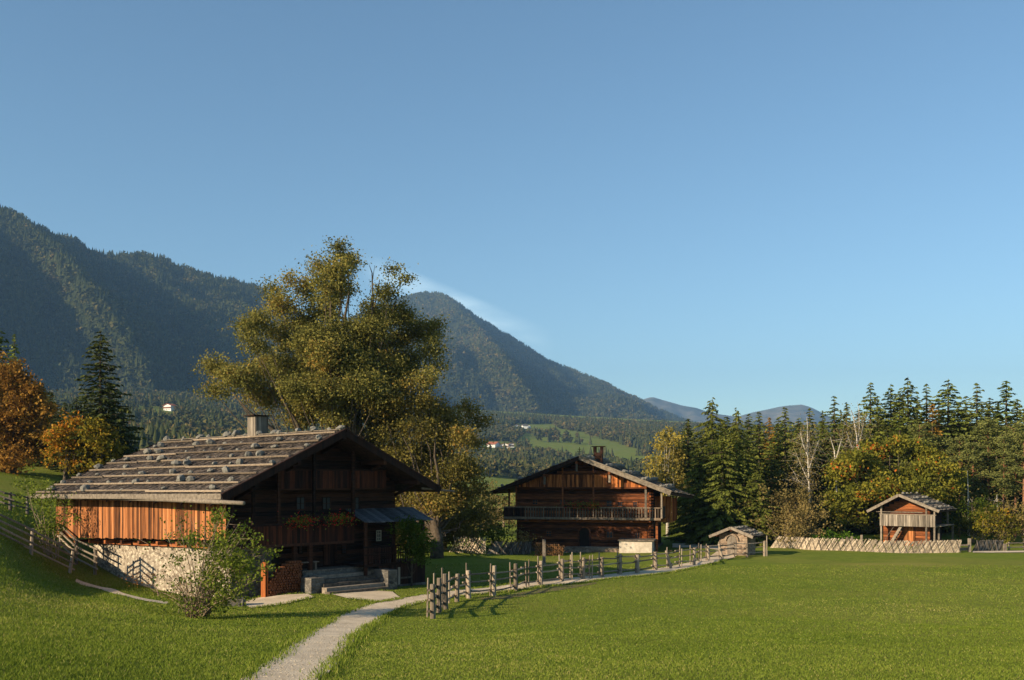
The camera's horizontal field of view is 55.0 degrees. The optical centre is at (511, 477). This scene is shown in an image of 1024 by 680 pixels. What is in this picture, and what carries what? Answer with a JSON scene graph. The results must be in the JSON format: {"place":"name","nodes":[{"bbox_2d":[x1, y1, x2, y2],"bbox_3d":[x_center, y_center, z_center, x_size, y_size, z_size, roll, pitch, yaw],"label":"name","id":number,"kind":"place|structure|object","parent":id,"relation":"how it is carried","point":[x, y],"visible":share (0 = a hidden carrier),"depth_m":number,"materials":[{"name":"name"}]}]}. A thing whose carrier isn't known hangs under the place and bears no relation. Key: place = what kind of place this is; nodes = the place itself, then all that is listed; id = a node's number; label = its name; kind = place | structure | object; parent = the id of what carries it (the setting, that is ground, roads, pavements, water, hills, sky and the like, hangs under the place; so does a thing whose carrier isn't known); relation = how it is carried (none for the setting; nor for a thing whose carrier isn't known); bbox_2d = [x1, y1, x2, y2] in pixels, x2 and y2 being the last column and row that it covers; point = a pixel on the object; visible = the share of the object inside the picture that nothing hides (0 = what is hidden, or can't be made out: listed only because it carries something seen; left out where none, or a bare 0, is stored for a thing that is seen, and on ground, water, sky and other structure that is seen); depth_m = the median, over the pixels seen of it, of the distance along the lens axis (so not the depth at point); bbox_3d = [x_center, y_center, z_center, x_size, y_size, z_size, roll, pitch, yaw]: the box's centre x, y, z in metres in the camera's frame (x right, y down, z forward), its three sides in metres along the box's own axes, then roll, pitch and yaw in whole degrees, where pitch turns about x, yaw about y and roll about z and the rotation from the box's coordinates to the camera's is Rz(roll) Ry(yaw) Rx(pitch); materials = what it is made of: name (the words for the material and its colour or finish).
{"place":"outdoors","nodes":[
{"label":"outdoors","id":0,"kind":"place"},
{"bbox_2d":[76,579,167,603],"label":"path","id":1,"kind":"structure","parent":0,"point":[115,591],"depth_m":52.30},
{"bbox_2d":[3,255,269,376],"bbox_3d":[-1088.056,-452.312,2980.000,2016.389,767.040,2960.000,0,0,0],"label":"mountain","id":2,"kind":"structure","parent":0,"point":[56,299],"depth_m":2072.28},
{"bbox_2d":[0,204,442,408],"bbox_3d":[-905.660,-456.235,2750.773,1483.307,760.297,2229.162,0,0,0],"label":"forest","id":3,"kind":"object","parent":2,"relation":"on","point":[142,318],"visible":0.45,"depth_m":2192.01,"materials":[{"name":"plant"}]},
{"bbox_2d":[246,594,312,607],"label":"path","id":4,"kind":"structure","parent":0,"point":[269,600],"depth_m":51.27,"materials":[{"name":"gravel"}]},
{"bbox_2d":[334,590,398,600],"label":"path","id":5,"kind":"structure","parent":0,"point":[377,594],"depth_m":53.04,"materials":[{"name":"gravel"}]},
{"bbox_2d":[347,307,456,334],"bbox_3d":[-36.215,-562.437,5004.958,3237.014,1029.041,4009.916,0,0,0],"label":"mountain","id":6,"kind":"structure","parent":0,"point":[380,307],"depth_m":5133.47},
{"bbox_2d":[381,291,692,421],"bbox_3d":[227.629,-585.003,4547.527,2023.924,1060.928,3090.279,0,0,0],"label":"forest","id":7,"kind":"object","parent":6,"relation":"on","point":[495,368],"visible":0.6,"depth_m":3877.18,"materials":[{"name":"plant"}]},
{"bbox_2d":[241,551,735,679],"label":"path","id":8,"kind":"structure","parent":0,"point":[379,608],"depth_m":31.99,"materials":[{"name":"gravel"}]},
{"bbox_2d":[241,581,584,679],"bbox_3d":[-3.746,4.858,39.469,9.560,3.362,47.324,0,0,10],"label":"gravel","id":9,"kind":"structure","parent":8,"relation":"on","point":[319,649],"depth_m":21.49,"materials":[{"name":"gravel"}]},
{"bbox_2d":[0,403,1023,679],"bbox_3d":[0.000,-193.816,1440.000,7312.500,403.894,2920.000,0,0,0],"label":"ground","id":10,"kind":"structure","parent":0,"point":[802,559],"depth_m":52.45,"materials":[{"name":"plant"}]},
{"bbox_2d":[0,491,31,513],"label":"rail fence","id":11,"kind":"object","parent":10,"relation":"on","point":[10,500],"visible":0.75,"depth_m":70.95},
{"bbox_2d":[0,350,66,475],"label":"maple tree","id":12,"kind":"object","parent":10,"relation":"on","point":[20,448],"visible":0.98,"depth_m":96.53,"materials":[{"name":"orange plant"}]},
{"bbox_2d":[0,514,77,573],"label":"rail fence","id":13,"kind":"object","parent":10,"relation":"on","point":[33,544],"visible":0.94,"depth_m":58.57,"materials":[{"name":"wood"}]},
{"bbox_2d":[30,392,62,467],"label":"spruce tree","id":14,"kind":"object","parent":10,"relation":"on","point":[51,394],"visible":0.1,"depth_m":111.81,"materials":[{"name":"green plant"}]},
{"bbox_2d":[10,460,84,558],"bbox_3d":[-29.484,2.013,62.501,5.096,6.327,3.362,0,0,10],"label":"shrub","id":15,"kind":"object","parent":10,"relation":"on","point":[49,523],"visible":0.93,"depth_m":62.30,"materials":[{"name":"green plant"}]},
{"bbox_2d":[36,402,76,472],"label":"spruce tree","id":16,"kind":"object","parent":10,"relation":"on","point":[58,419],"visible":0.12,"depth_m":107.74,"materials":[{"name":"green plant"}]},
{"bbox_2d":[35,410,95,479],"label":"maple tree","id":17,"kind":"object","parent":10,"relation":"on","point":[62,435],"visible":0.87,"depth_m":89.58,"materials":[{"name":"orange leaf"},{"name":"bark"}]},
{"bbox_2d":[57,527,98,574],"bbox_3d":[-28.405,4.756,64.119,6.001,3.437,0.463,0,0,43],"label":"rail fence","id":18,"kind":"object","parent":10,"relation":"on","point":[94,565],"visible":0.67,"depth_m":63.46,"materials":[{"name":"wood"}]},
{"bbox_2d":[52,331,146,484],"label":"spruce tree","id":19,"kind":"object","parent":10,"relation":"on","point":[98,411],"visible":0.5,"depth_m":91.74,"materials":[{"name":"green plant"}]},
{"bbox_2d":[69,416,132,469],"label":"maple tree","id":20,"kind":"object","parent":10,"relation":"on","point":[98,429],"visible":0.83,"depth_m":88.89,"materials":[{"name":"green plant"}]},
{"bbox_2d":[59,382,142,475],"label":"spruce tree","id":21,"kind":"object","parent":10,"relation":"on","point":[131,433],"visible":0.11,"depth_m":104.11,"materials":[{"name":"green plant"}]},
{"bbox_2d":[133,501,282,618],"bbox_3d":[-12.398,3.575,40.485,6.771,5.141,4.328,0,0,28],"label":"shrub","id":22,"kind":"object","parent":10,"relation":"on","point":[200,607],"visible":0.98,"depth_m":39.68,"materials":[{"name":"green plant"}]},
{"bbox_2d":[30,414,454,597],"bbox_3d":[-17.357,2.130,62.952,16.588,12.140,26.627,0,0,-45],"label":"farmhouse","id":23,"kind":"object","parent":10,"relation":"on","point":[333,471],"visible":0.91,"depth_m":57.23,"materials":[{"name":"wood"}]},
{"bbox_2d":[277,511,318,530],"bbox_3d":[-11.573,2.388,54.114,2.823,1.165,0.952,0,0,-45],"label":"flower box","id":24,"kind":"object","parent":23,"relation":"attached to","point":[300,523],"visible":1,"depth_m":54.09,"materials":[{"name":"green plant"}]},
{"bbox_2d":[323,544,336,564],"bbox_3d":[-10.583,4.191,57.224,0.904,1.755,0.110,0,0,-45],"label":"door","id":25,"kind":"structure","parent":23,"relation":"in","point":[329,550],"depth_m":57.19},
{"bbox_2d":[316,509,359,529],"bbox_3d":[-9.686,2.347,55.983,3.398,1.245,0.918,0,0,-45],"label":"flower box","id":26,"kind":"object","parent":23,"relation":"attached to","point":[340,520],"visible":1,"depth_m":55.80,"materials":[{"name":"green plant"}]},
{"bbox_2d":[268,560,302,595],"bbox_3d":[-12.424,5.483,53.715,0.450,1.823,2.207,0,0,45],"label":"woodpile","id":27,"kind":"object","parent":10,"relation":"on","point":[281,581],"visible":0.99,"depth_m":53.64,"materials":[{"name":"wood"}]},
{"bbox_2d":[188,235,454,448],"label":"broad tree","id":28,"kind":"object","parent":10,"relation":"on","point":[358,361],"visible":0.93,"depth_m":81.87,"materials":[{"name":"green plant"}]},
{"bbox_2d":[385,514,440,585],"bbox_3d":[-5.929,4.431,58.307,3.489,4.622,3.052,0,0,0],"label":"tree","id":29,"kind":"object","parent":10,"relation":"on","point":[413,537],"visible":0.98,"depth_m":57.90,"materials":[{"name":"green plant"}]},
{"bbox_2d":[348,366,498,558],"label":"broad tree","id":30,"kind":"object","parent":10,"relation":"on","point":[435,506],"visible":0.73,"depth_m":81.90,"materials":[{"name":"green plant"}]},
{"bbox_2d":[416,490,498,549],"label":"bush","id":31,"kind":"object","parent":10,"relation":"on","point":[480,526],"visible":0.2,"depth_m":92.79,"materials":[{"name":"green plant"}]},
{"bbox_2d":[449,535,486,553],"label":"lattice fence","id":32,"kind":"object","parent":10,"relation":"on","point":[483,546],"visible":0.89,"depth_m":87.49,"materials":[{"name":"wood"}]},
{"bbox_2d":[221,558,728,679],"bbox_3d":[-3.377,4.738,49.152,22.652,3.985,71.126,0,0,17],"label":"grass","id":33,"kind":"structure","parent":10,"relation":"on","point":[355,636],"depth_m":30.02,"materials":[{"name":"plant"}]},
{"bbox_2d":[453,491,514,547],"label":"bush","id":34,"kind":"object","parent":10,"relation":"on","point":[493,509],"visible":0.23,"depth_m":94.76,"materials":[{"name":"green plant"}]},
{"bbox_2d":[468,489,516,531],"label":"bush","id":35,"kind":"object","parent":10,"relation":"on","point":[503,505],"visible":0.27,"depth_m":121.76,"materials":[{"name":"green plant"}]},
{"bbox_2d":[473,525,513,548],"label":"bush","id":36,"kind":"object","parent":10,"relation":"on","point":[498,533],"visible":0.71,"depth_m":92.52,"materials":[{"name":"green plant"}]},
{"bbox_2d":[477,479,516,527],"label":"bush","id":37,"kind":"object","parent":10,"relation":"on","point":[493,487],"visible":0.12,"depth_m":140.58,"materials":[{"name":"green plant"}]},
{"bbox_2d":[486,541,531,554],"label":"lattice fence","id":38,"kind":"object","parent":10,"relation":"on","point":[508,550],"visible":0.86,"depth_m":86.47,"materials":[{"name":"wood"}]},
{"bbox_2d":[21,385,1008,477],"bbox_3d":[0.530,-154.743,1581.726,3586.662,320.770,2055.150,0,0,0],"label":"forest","id":39,"kind":"object","parent":10,"relation":"on","point":[191,417],"visible":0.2,"depth_m":1404.69,"materials":[{"name":"plant"}]},
{"bbox_2d":[510,525,541,549],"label":"bush","id":40,"kind":"object","parent":10,"relation":"on","point":[524,538],"visible":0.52,"depth_m":91.39,"materials":[{"name":"green plant"}]},
{"bbox_2d":[534,542,564,555],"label":"woodpile","id":41,"kind":"object","parent":10,"relation":"on","point":[556,551],"visible":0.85,"depth_m":86.01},
{"bbox_2d":[491,446,693,552],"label":"farmhouse","id":42,"kind":"object","parent":10,"relation":"on","point":[632,513],"visible":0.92,"depth_m":92.21,"materials":[{"name":"wood"}]},
{"bbox_2d":[578,526,590,545],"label":"door","id":43,"kind":"structure","parent":42,"relation":"in","point":[585,537],"depth_m":92.53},
{"bbox_2d":[426,536,767,618],"bbox_3d":[6.979,5.682,64.179,5.309,2.640,49.795,0,0,31],"label":"pole fence","id":44,"kind":"object","parent":10,"relation":"on","point":[442,594],"visible":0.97,"depth_m":59.07,"materials":[{"name":"wood"}]},
{"bbox_2d":[641,424,695,536],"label":"birch tree","id":45,"kind":"object","parent":10,"relation":"on","point":[667,458],"visible":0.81,"depth_m":115.78,"materials":[{"name":"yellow plant"}]},
{"bbox_2d":[664,419,702,532],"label":"spruce tree","id":46,"kind":"object","parent":10,"relation":"on","point":[688,465],"visible":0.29,"depth_m":117.77,"materials":[{"name":"green plant"}]},
{"bbox_2d":[662,450,730,542],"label":"spruce tree","id":47,"kind":"object","parent":10,"relation":"on","point":[698,481],"visible":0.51,"depth_m":102.45,"materials":[{"name":"green plant"}]},
{"bbox_2d":[668,397,740,540],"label":"spruce tree","id":48,"kind":"object","parent":10,"relation":"on","point":[708,439],"visible":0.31,"depth_m":103.63,"materials":[{"name":"green plant"}]},
{"bbox_2d":[681,436,769,544],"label":"spruce tree","id":49,"kind":"object","parent":10,"relation":"on","point":[719,507],"visible":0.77,"depth_m":99.26,"materials":[{"name":"green plant"}]},
{"bbox_2d":[709,526,765,555],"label":"oven hut","id":50,"kind":"object","parent":10,"relation":"on","point":[728,535],"visible":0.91,"depth_m":85.02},
{"bbox_2d":[724,533,738,554],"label":"door","id":51,"kind":"structure","parent":50,"relation":"in","point":[732,539],"depth_m":85.12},
{"bbox_2d":[720,407,761,511],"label":"spruce tree","id":52,"kind":"object","parent":10,"relation":"on","point":[736,446],"visible":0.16,"depth_m":107.81,"materials":[{"name":"green plant"}]},
{"bbox_2d":[707,450,779,542],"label":"spruce tree","id":53,"kind":"object","parent":10,"relation":"on","point":[745,469],"visible":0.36,"depth_m":100.54,"materials":[{"name":"green plant"}]},
{"bbox_2d":[734,414,761,488],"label":"spruce tree","id":54,"kind":"object","parent":10,"relation":"on","point":[748,431],"visible":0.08,"depth_m":121.92,"materials":[{"name":"green plant"}]},
{"bbox_2d":[737,437,773,533],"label":"spruce tree","id":55,"kind":"object","parent":10,"relation":"on","point":[748,451],"visible":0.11,"depth_m":109.78,"materials":[{"name":"green plant"}]},
{"bbox_2d":[736,471,781,545],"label":"spruce tree","id":56,"kind":"object","parent":10,"relation":"on","point":[754,502],"visible":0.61,"depth_m":98.45,"materials":[{"name":"green plant"}]},
{"bbox_2d":[738,412,786,510],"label":"spruce tree","id":57,"kind":"object","parent":10,"relation":"on","point":[759,448],"visible":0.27,"depth_m":113.77,"materials":[{"name":"green plant"}]},
{"bbox_2d":[753,418,783,487],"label":"spruce tree","id":58,"kind":"object","parent":10,"relation":"on","point":[769,429],"visible":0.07,"depth_m":119.92,"materials":[{"name":"green plant"}]},
{"bbox_2d":[730,477,814,541],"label":"bush","id":59,"kind":"object","parent":10,"relation":"on","point":[778,502],"visible":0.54,"depth_m":98.17,"materials":[{"name":"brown plant"}]},
{"bbox_2d":[758,454,788,532],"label":"spruce tree","id":60,"kind":"object","parent":10,"relation":"on","point":[771,472],"visible":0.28,"depth_m":111.74,"materials":[{"name":"green plant"}]},
{"bbox_2d":[748,503,823,547],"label":"bush","id":61,"kind":"object","parent":10,"relation":"on","point":[799,531],"visible":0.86,"depth_m":94.88,"materials":[{"name":"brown plant"}]},
{"bbox_2d":[764,407,819,519],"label":"spruce tree","id":62,"kind":"object","parent":10,"relation":"on","point":[789,445],"visible":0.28,"depth_m":115.77,"materials":[{"name":"green plant"}]},
{"bbox_2d":[756,414,835,520],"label":"birch tree","id":63,"kind":"object","parent":10,"relation":"on","point":[807,452],"visible":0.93,"depth_m":107.89,"materials":[{"name":"grey plant"}]},
{"bbox_2d":[777,447,819,533],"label":"spruce tree","id":64,"kind":"object","parent":10,"relation":"on","point":[793,488],"visible":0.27,"depth_m":113.84,"materials":[{"name":"green plant"}]},
{"bbox_2d":[787,426,817,532],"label":"spruce tree","id":65,"kind":"object","parent":10,"relation":"on","point":[796,433],"visible":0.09,"depth_m":121.83,"materials":[{"name":"green plant"}]},
{"bbox_2d":[764,482,841,541],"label":"bush","id":66,"kind":"object","parent":10,"relation":"on","point":[808,507],"visible":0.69,"depth_m":97.29,"materials":[{"name":"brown plant"}]},
{"bbox_2d":[787,418,824,501],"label":"spruce tree","id":67,"kind":"object","parent":10,"relation":"on","point":[798,424],"visible":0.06,"depth_m":128.72,"materials":[{"name":"green plant"}]},
{"bbox_2d":[793,408,826,525],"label":"spruce tree","id":68,"kind":"object","parent":10,"relation":"on","point":[813,447],"visible":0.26,"depth_m":125.72,"materials":[{"name":"green plant"}]},
{"bbox_2d":[788,504,844,538],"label":"bush","id":69,"kind":"object","parent":10,"relation":"on","point":[811,531],"visible":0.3,"depth_m":98.28,"materials":[{"name":"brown plant"}]},
{"bbox_2d":[803,423,840,520],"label":"spruce tree","id":70,"kind":"object","parent":10,"relation":"on","point":[823,436],"visible":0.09,"depth_m":129.87,"materials":[{"name":"green plant"}]},
{"bbox_2d":[811,443,855,533],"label":"spruce tree","id":71,"kind":"object","parent":10,"relation":"on","point":[825,490],"visible":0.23,"depth_m":119.79,"materials":[{"name":"green plant"}]},
{"bbox_2d":[811,396,861,532],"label":"spruce tree","id":72,"kind":"object","parent":10,"relation":"on","point":[833,428],"visible":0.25,"depth_m":123.89,"materials":[{"name":"green plant"}]},
{"bbox_2d":[824,402,858,529],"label":"spruce tree","id":73,"kind":"object","parent":10,"relation":"on","point":[847,413],"visible":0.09,"depth_m":127.89,"materials":[{"name":"green plant"}]},
{"bbox_2d":[833,401,883,515],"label":"birch tree","id":74,"kind":"object","parent":10,"relation":"on","point":[860,430],"visible":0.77,"depth_m":117.82,"materials":[{"name":"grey plant"}]},
{"bbox_2d":[770,536,961,552],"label":"lattice fence","id":75,"kind":"object","parent":10,"relation":"on","point":[815,544],"visible":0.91,"depth_m":89.22,"materials":[{"name":"wood"}]},
{"bbox_2d":[848,382,888,531],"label":"spruce tree","id":76,"kind":"object","parent":10,"relation":"on","point":[871,412],"visible":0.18,"depth_m":125.89,"materials":[{"name":"green plant"}]},
{"bbox_2d":[866,384,910,467],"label":"spruce tree","id":77,"kind":"object","parent":10,"relation":"on","point":[890,399],"visible":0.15,"depth_m":127.83,"materials":[{"name":"green plant"}]},
{"bbox_2d":[879,426,900,475],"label":"spruce tree","id":78,"kind":"object","parent":10,"relation":"on","point":[887,460],"visible":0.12,"depth_m":119.89,"materials":[{"name":"green plant"}]},
{"bbox_2d":[814,431,973,538],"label":"beech tree","id":79,"kind":"object","parent":10,"relation":"on","point":[873,486],"visible":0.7,"depth_m":104.32,"materials":[{"name":"green plant"}]},
{"bbox_2d":[880,378,934,493],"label":"spruce tree","id":80,"kind":"object","parent":10,"relation":"on","point":[907,409],"visible":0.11,"depth_m":126.74,"materials":[{"name":"green plant"}]},
{"bbox_2d":[874,410,945,530],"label":"spruce tree","id":81,"kind":"object","parent":10,"relation":"on","point":[900,423],"visible":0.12,"depth_m":121.84,"materials":[{"name":"green plant"}]},
{"bbox_2d":[866,493,956,546],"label":"granary","id":82,"kind":"structure","parent":10,"relation":"on","point":[906,517],"depth_m":97.80,"materials":[{"name":"wood"}]},
{"bbox_2d":[904,526,914,545],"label":"door","id":83,"kind":"structure","parent":82,"relation":"in","point":[909,532],"depth_m":97.92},
{"bbox_2d":[897,421,943,487],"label":"pine tree","id":84,"kind":"object","parent":10,"relation":"on","point":[923,433],"visible":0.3,"depth_m":115.69,"materials":[{"name":"green plant"}]},
{"bbox_2d":[911,384,941,435],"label":"spruce tree","id":85,"kind":"object","parent":10,"relation":"on","point":[925,415],"visible":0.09,"depth_m":130.91,"materials":[{"name":"green plant"}]},
{"bbox_2d":[922,434,958,491],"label":"pine tree","id":86,"kind":"object","parent":10,"relation":"on","point":[940,441],"visible":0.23,"depth_m":116.53,"materials":[{"name":"green plant"}]},
{"bbox_2d":[921,404,960,527],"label":"spruce tree","id":87,"kind":"object","parent":10,"relation":"on","point":[932,408],"visible":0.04,"depth_m":123.91,"materials":[{"name":"green plant"}]},
{"bbox_2d":[928,434,984,537],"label":"pine tree","id":88,"kind":"object","parent":10,"relation":"on","point":[956,446],"visible":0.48,"depth_m":112.89,"materials":[{"name":"green plant"}]},
{"bbox_2d":[925,380,992,531],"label":"spruce tree","id":89,"kind":"object","parent":10,"relation":"on","point":[948,421],"visible":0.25,"depth_m":125.68,"materials":[{"name":"green plant"}]},
{"bbox_2d":[952,442,999,524],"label":"pine tree","id":90,"kind":"object","parent":10,"relation":"on","point":[976,466],"visible":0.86,"depth_m":111.30,"materials":[{"name":"green plant"}]},
{"bbox_2d":[943,383,1010,531],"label":"spruce tree","id":91,"kind":"object","parent":10,"relation":"on","point":[976,413],"visible":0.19,"depth_m":124.83,"materials":[{"name":"green plant"}]},
{"bbox_2d":[942,492,1012,542],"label":"bush","id":92,"kind":"object","parent":10,"relation":"on","point":[961,509],"visible":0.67,"depth_m":103.36,"materials":[{"name":"green plant"}]},
{"bbox_2d":[948,503,1023,544],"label":"bush","id":93,"kind":"object","parent":10,"relation":"on","point":[978,525],"visible":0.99,"depth_m":100.02,"materials":[{"name":"green plant"}]},
{"bbox_2d":[972,540,1003,550],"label":"lattice fence","id":94,"kind":"object","parent":10,"relation":"on","point":[985,545],"visible":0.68,"depth_m":90.12,"materials":[{"name":"wood"}]},
{"bbox_2d":[963,417,1013,534],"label":"pine tree","id":95,"kind":"object","parent":10,"relation":"on","point":[986,426],"visible":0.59,"depth_m":114.88,"materials":[{"name":"green plant"}]},
{"bbox_2d":[970,424,1022,531],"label":"spruce tree","id":96,"kind":"object","parent":10,"relation":"on","point":[995,493],"visible":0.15,"depth_m":121.36,"materials":[{"name":"green plant"}]},
{"bbox_2d":[971,498,1023,540],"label":"bush","id":97,"kind":"object","parent":10,"relation":"on","point":[998,537],"visible":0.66,"depth_m":101.19,"materials":[{"name":"green plant"}]},
{"bbox_2d":[977,381,1023,531],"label":"spruce tree","id":98,"kind":"object","parent":10,"relation":"on","point":[1006,413],"visible":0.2,"depth_m":123.79,"materials":[{"name":"green plant"}]},
{"bbox_2d":[985,420,1023,537],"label":"pine tree","id":99,"kind":"object","parent":10,"relation":"on","point":[1016,429],"visible":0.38,"depth_m":112.89,"materials":[{"name":"green plant"}]},
{"bbox_2d":[986,434,1023,513],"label":"pine tree","id":100,"kind":"object","parent":10,"relation":"on","point":[1004,473],"visible":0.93,"depth_m":110.34,"materials":[{"name":"green plant"}]},
{"bbox_2d":[993,507,1023,541],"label":"bush","id":101,"kind":"object","parent":10,"relation":"on","point":[1015,525],"visible":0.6,"depth_m":101.64,"materials":[{"name":"green plant"}]},
{"bbox_2d":[999,431,1023,538],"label":"pine tree","id":102,"kind":"object","parent":10,"relation":"on","point":[1019,456],"visible":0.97,"depth_m":110.06,"materials":[{"name":"green plant"}]},
{"bbox_2d":[0,0,1023,424],"label":"sky","id":103,"kind":"structure","parent":0,"point":[750,206],"materials":[{"name":"blue"}]},
{"bbox_2d":[479,582,595,599],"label":"path","id":104,"kind":"structure","parent":0,"point":[542,590],"depth_m":55.35,"materials":[{"name":"gravel"}]},
{"bbox_2d":[643,397,844,424],"bbox_3d":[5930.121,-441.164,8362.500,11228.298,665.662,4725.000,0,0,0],"label":"mountain","id":105,"kind":"structure","parent":0,"point":[693,414],"depth_m":9037.51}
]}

